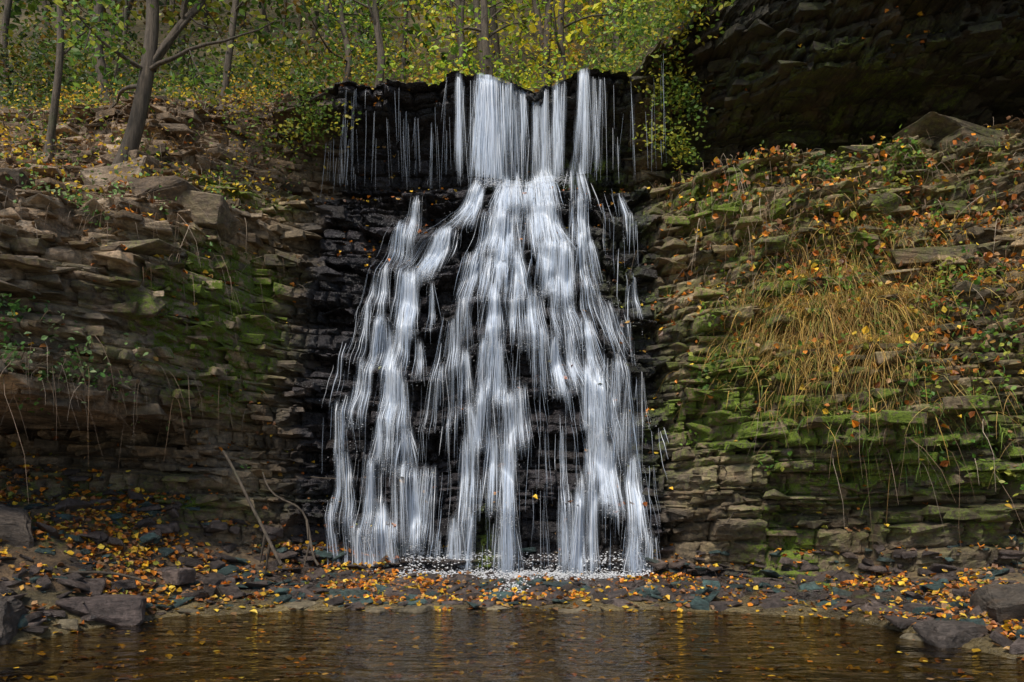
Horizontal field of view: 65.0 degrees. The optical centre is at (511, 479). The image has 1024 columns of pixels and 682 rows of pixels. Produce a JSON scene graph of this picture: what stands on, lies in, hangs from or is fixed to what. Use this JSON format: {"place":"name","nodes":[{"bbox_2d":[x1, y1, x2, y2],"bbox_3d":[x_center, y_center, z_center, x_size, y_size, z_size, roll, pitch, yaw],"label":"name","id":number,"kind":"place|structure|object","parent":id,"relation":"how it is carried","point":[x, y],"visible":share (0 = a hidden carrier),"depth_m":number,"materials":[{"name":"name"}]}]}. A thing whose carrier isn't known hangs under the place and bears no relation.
{"place":"outdoors","nodes":[
{"label":"outdoors","id":0,"kind":"place"},
{"bbox_2d":[0,0,1023,660],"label":"rock cliff terrain","id":1,"kind":"object","parent":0,"point":[848,88],"visible":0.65,"depth_m":13.30,"materials":[{"name":"stone"}]},
{"bbox_2d":[0,593,29,644],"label":"boulder","id":2,"kind":"object","parent":1,"relation":"on","point":[13,610],"visible":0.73,"depth_m":8.00,"materials":[{"name":"grey stone"}]},
{"bbox_2d":[0,504,33,547],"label":"boulder","id":3,"kind":"object","parent":1,"relation":"on","point":[16,530],"visible":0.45,"depth_m":9.42,"materials":[{"name":"grey stone"}]},
{"bbox_2d":[41,0,140,152],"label":"tree","id":4,"kind":"object","parent":1,"relation":"on","point":[54,106],"visible":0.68,"depth_m":14.52,"materials":[{"name":"green plant"}]},
{"bbox_2d":[64,0,125,100],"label":"tree","id":5,"kind":"object","parent":1,"relation":"on","point":[98,8],"visible":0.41,"depth_m":18.95,"materials":[{"name":"brown plant"}]},
{"bbox_2d":[55,594,146,625],"bbox_3d":[-4.573,1.542,9.031,1.090,0.460,0.513,0,0,-20],"label":"boulder","id":6,"kind":"object","parent":1,"relation":"on","point":[120,609],"visible":0.75,"depth_m":8.87,"materials":[{"name":"grey stone"}]},
{"bbox_2d":[70,571,152,584],"bbox_3d":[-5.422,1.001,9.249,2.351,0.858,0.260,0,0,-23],"label":"fallen branch","id":7,"kind":"object","parent":1,"relation":"on","point":[113,573],"visible":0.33,"depth_m":9.51,"materials":[{"name":"brown wood"}]},
{"bbox_2d":[0,163,250,467],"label":"leafy herbs","id":8,"kind":"object","parent":1,"relation":"on","point":[14,306],"visible":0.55,"depth_m":9.87,"materials":[{"name":"green plant"}]},
{"bbox_2d":[43,0,274,164],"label":"leaning tree","id":9,"kind":"object","parent":1,"relation":"on","point":[134,130],"visible":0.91,"depth_m":13.47,"materials":[{"name":"green plant"}]},
{"bbox_2d":[0,65,325,210],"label":"hillside undergrowth","id":10,"kind":"object","parent":1,"relation":"on","point":[38,159],"visible":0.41,"depth_m":15.19,"materials":[{"name":"green plant"}]},
{"bbox_2d":[162,562,195,585],"bbox_3d":[-4.322,1.207,10.345,0.428,0.300,0.372,0,0,23],"label":"boulder","id":11,"kind":"object","parent":1,"relation":"on","point":[181,576],"visible":0.97,"depth_m":10.20,"materials":[{"name":"grey stone"}]},
{"bbox_2d":[152,0,244,71],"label":"leaning tree","id":12,"kind":"object","parent":1,"relation":"on","point":[175,28],"visible":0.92,"depth_m":13.75,"materials":[{"name":"brown plant"}]},
{"bbox_2d":[219,0,275,103],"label":"tree","id":13,"kind":"object","parent":1,"relation":"on","point":[236,5],"visible":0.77,"depth_m":20.96,"materials":[{"name":"brown plant"}]},
{"bbox_2d":[262,472,318,569],"bbox_3d":[-3.131,0.585,11.449,1.006,1.383,0.201,0,0,20],"label":"fallen branch","id":14,"kind":"object","parent":1,"relation":"on","point":[310,546],"visible":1,"depth_m":11.42,"materials":[{"name":"brown wood"}]},
{"bbox_2d":[221,61,361,163],"bbox_3d":[-4.313,-7.173,15.966,2.795,1.923,1.171,0,0,0],"label":"hanging vine","id":15,"kind":"object","parent":1,"relation":"hanging from","point":[314,124],"visible":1,"depth_m":15.86,"materials":[{"name":"green plant"}]},
{"bbox_2d":[0,0,632,105],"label":"forest","id":16,"kind":"object","parent":1,"relation":"on","point":[33,7],"depth_m":27.93,"materials":[{"name":"green plant"}]},
{"bbox_2d":[0,0,658,108],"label":"forest understory foliage","id":17,"kind":"object","parent":1,"relation":"on","point":[47,63],"visible":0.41,"depth_m":21.39,"materials":[{"name":"green plant"}]},
{"bbox_2d":[328,588,366,597],"bbox_3d":[-2.228,1.556,10.808,0.599,0.175,0.456,0,0,0],"label":"boulder","id":18,"kind":"object","parent":1,"relation":"on","point":[345,593],"visible":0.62,"depth_m":10.64,"materials":[{"name":"grey stone"}]},
{"bbox_2d":[305,0,408,86],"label":"tree","id":19,"kind":"object","parent":1,"relation":"on","point":[375,13],"visible":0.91,"depth_m":20.10,"materials":[{"name":"green plant"}]},
{"bbox_2d":[298,0,416,81],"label":"tree","id":20,"kind":"object","parent":1,"relation":"on","point":[342,30],"visible":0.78,"depth_m":22.11,"materials":[{"name":"green plant"}]},
{"bbox_2d":[415,0,495,71],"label":"tree","id":21,"kind":"object","parent":1,"relation":"on","point":[461,37],"visible":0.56,"depth_m":25.32,"materials":[{"name":"green plant"}]},
{"bbox_2d":[400,0,547,77],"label":"tree","id":22,"kind":"object","parent":1,"relation":"on","point":[485,34],"visible":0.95,"depth_m":19.58,"materials":[{"name":"green plant"}]},
{"bbox_2d":[319,63,668,595],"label":"waterfall","id":23,"kind":"structure","parent":1,"relation":"on","point":[489,122],"depth_m":13.40,"materials":[{"name":"white liquid"}]},
{"bbox_2d":[0,111,1019,419],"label":"ledge slabs","id":24,"kind":"structure","parent":1,"relation":"on","point":[212,211],"depth_m":12.09,"materials":[{"name":"stone"}]},
{"bbox_2d":[0,0,1023,538],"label":"ledge slabs","id":25,"kind":"structure","parent":1,"relation":"on","point":[732,36],"depth_m":12.34,"materials":[{"name":"stone"}]},
{"bbox_2d":[0,466,1023,654],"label":"shore stones","id":26,"kind":"object","parent":1,"relation":"on","point":[32,622],"visible":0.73,"depth_m":10.60,"materials":[{"name":"grey stone"}]},
{"bbox_2d":[0,464,1023,636],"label":"leaves on stones","id":27,"kind":"object","parent":1,"relation":"on","point":[835,596],"visible":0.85,"depth_m":10.54,"materials":[{"name":"orange plant"}]},
{"bbox_2d":[0,80,1023,459],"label":"hillside dry stems","id":28,"kind":"object","parent":1,"relation":"on","point":[206,98],"visible":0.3,"depth_m":13.05,"materials":[{"name":"plant"}]},
{"bbox_2d":[0,151,1023,578],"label":"hanging roots","id":29,"kind":"object","parent":1,"relation":"hanging from","point":[298,283],"visible":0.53,"depth_m":10.91,"materials":[{"name":"plant"}]},
{"bbox_2d":[0,0,1023,638],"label":"fallen leaves","id":30,"kind":"object","parent":1,"relation":"on","point":[122,508],"depth_m":11.00,"materials":[{"name":"orange plant"}]},
{"bbox_2d":[4,25,1023,603],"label":"scattered twigs","id":31,"kind":"object","parent":1,"relation":"on","point":[306,291],"visible":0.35,"depth_m":11.88,"materials":[{"name":"brown wood"}]},
{"bbox_2d":[19,592,1023,659],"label":"sunken leaves","id":32,"kind":"object","parent":1,"relation":"on","point":[687,604],"visible":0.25,"depth_m":9.93,"materials":[{"name":"orange plant"}]},
{"bbox_2d":[57,599,1014,658],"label":"pool bed stones","id":33,"kind":"object","parent":1,"relation":"on","point":[72,624],"visible":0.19,"depth_m":9.78,"materials":[{"name":"stone"}]},
{"bbox_2d":[532,581,586,588],"bbox_3d":[0.719,1.574,11.791,0.834,0.134,0.443,0,0,0],"label":"boulder","id":34,"kind":"object","parent":1,"relation":"on","point":[550,584],"visible":0.17,"depth_m":11.72,"materials":[{"name":"grey stone"}]},
{"bbox_2d":[503,0,644,88],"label":"tree","id":35,"kind":"object","parent":1,"relation":"on","point":[560,26],"visible":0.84,"depth_m":21.53,"materials":[{"name":"green plant"}]},
{"bbox_2d":[610,0,620,55],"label":"tree","id":36,"kind":"object","parent":1,"relation":"on","point":[614,22],"visible":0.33,"depth_m":23.91,"materials":[{"name":"brown plant"}]},
{"bbox_2d":[560,0,719,77],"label":"clifftop shrubs","id":37,"kind":"object","parent":1,"relation":"on","point":[634,28],"visible":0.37,"depth_m":18.69,"materials":[{"name":"green plant"}]},
{"bbox_2d":[265,126,1023,509],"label":"green grass","id":38,"kind":"structure","parent":1,"relation":"on","point":[889,316],"depth_m":11.49,"materials":[{"name":"green plant"}]},
{"bbox_2d":[635,584,659,591],"bbox_3d":[1.880,1.555,10.996,0.582,0.193,0.564,0,0,21],"label":"boulder","id":39,"kind":"object","parent":1,"relation":"on","point":[638,589],"visible":0.25,"depth_m":10.96,"materials":[{"name":"grey stone"}]},
{"bbox_2d":[621,33,713,179],"bbox_3d":[2.936,-7.133,15.289,1.675,2.827,1.225,0,0,0],"label":"hanging ivy","id":40,"kind":"object","parent":1,"relation":"hanging from","point":[678,97],"visible":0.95,"depth_m":15.25,"materials":[{"name":"green plant"}]},
{"bbox_2d":[622,0,754,83],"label":"overhanging shrub","id":41,"kind":"object","parent":1,"relation":"on","point":[683,11],"visible":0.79,"depth_m":14.78,"materials":[{"name":"green plant"}]},
{"bbox_2d":[586,116,1023,466],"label":"clinging autumn leaves","id":42,"kind":"object","parent":1,"relation":"on","point":[945,339],"visible":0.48,"depth_m":12.07,"materials":[{"name":"orange plant"}]},
{"bbox_2d":[644,161,1023,519],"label":"dry grass","id":43,"kind":"structure","parent":1,"relation":"on","point":[852,322],"depth_m":11.33,"materials":[{"name":"plant"}]},
{"bbox_2d":[673,124,1023,496],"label":"trailing ivy","id":44,"kind":"object","parent":1,"relation":"on","point":[974,306],"visible":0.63,"depth_m":11.27,"materials":[{"name":"green plant"}]},
{"bbox_2d":[913,620,988,647],"bbox_3d":[4.389,1.553,7.994,0.690,0.299,0.524,0,0,-14],"label":"boulder","id":45,"kind":"object","parent":1,"relation":"on","point":[946,633],"visible":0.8,"depth_m":7.79,"materials":[{"name":"grey stone"}]},
{"bbox_2d":[969,583,1023,623],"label":"boulder","id":46,"kind":"object","parent":1,"relation":"on","point":[999,603],"visible":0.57,"depth_m":8.30,"materials":[{"name":"grey stone"}]},
{"bbox_2d":[0,607,1023,681],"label":"pool water","id":47,"kind":"structure","parent":0,"point":[343,645],"depth_m":7.60,"materials":[{"name":"brown liquid"}]},
{"bbox_2d":[15,608,949,681],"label":"floating leaves","id":48,"kind":"object","parent":47,"relation":"on","point":[513,643],"visible":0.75,"depth_m":7.83,"materials":[{"name":"orange plant"}]}
]}

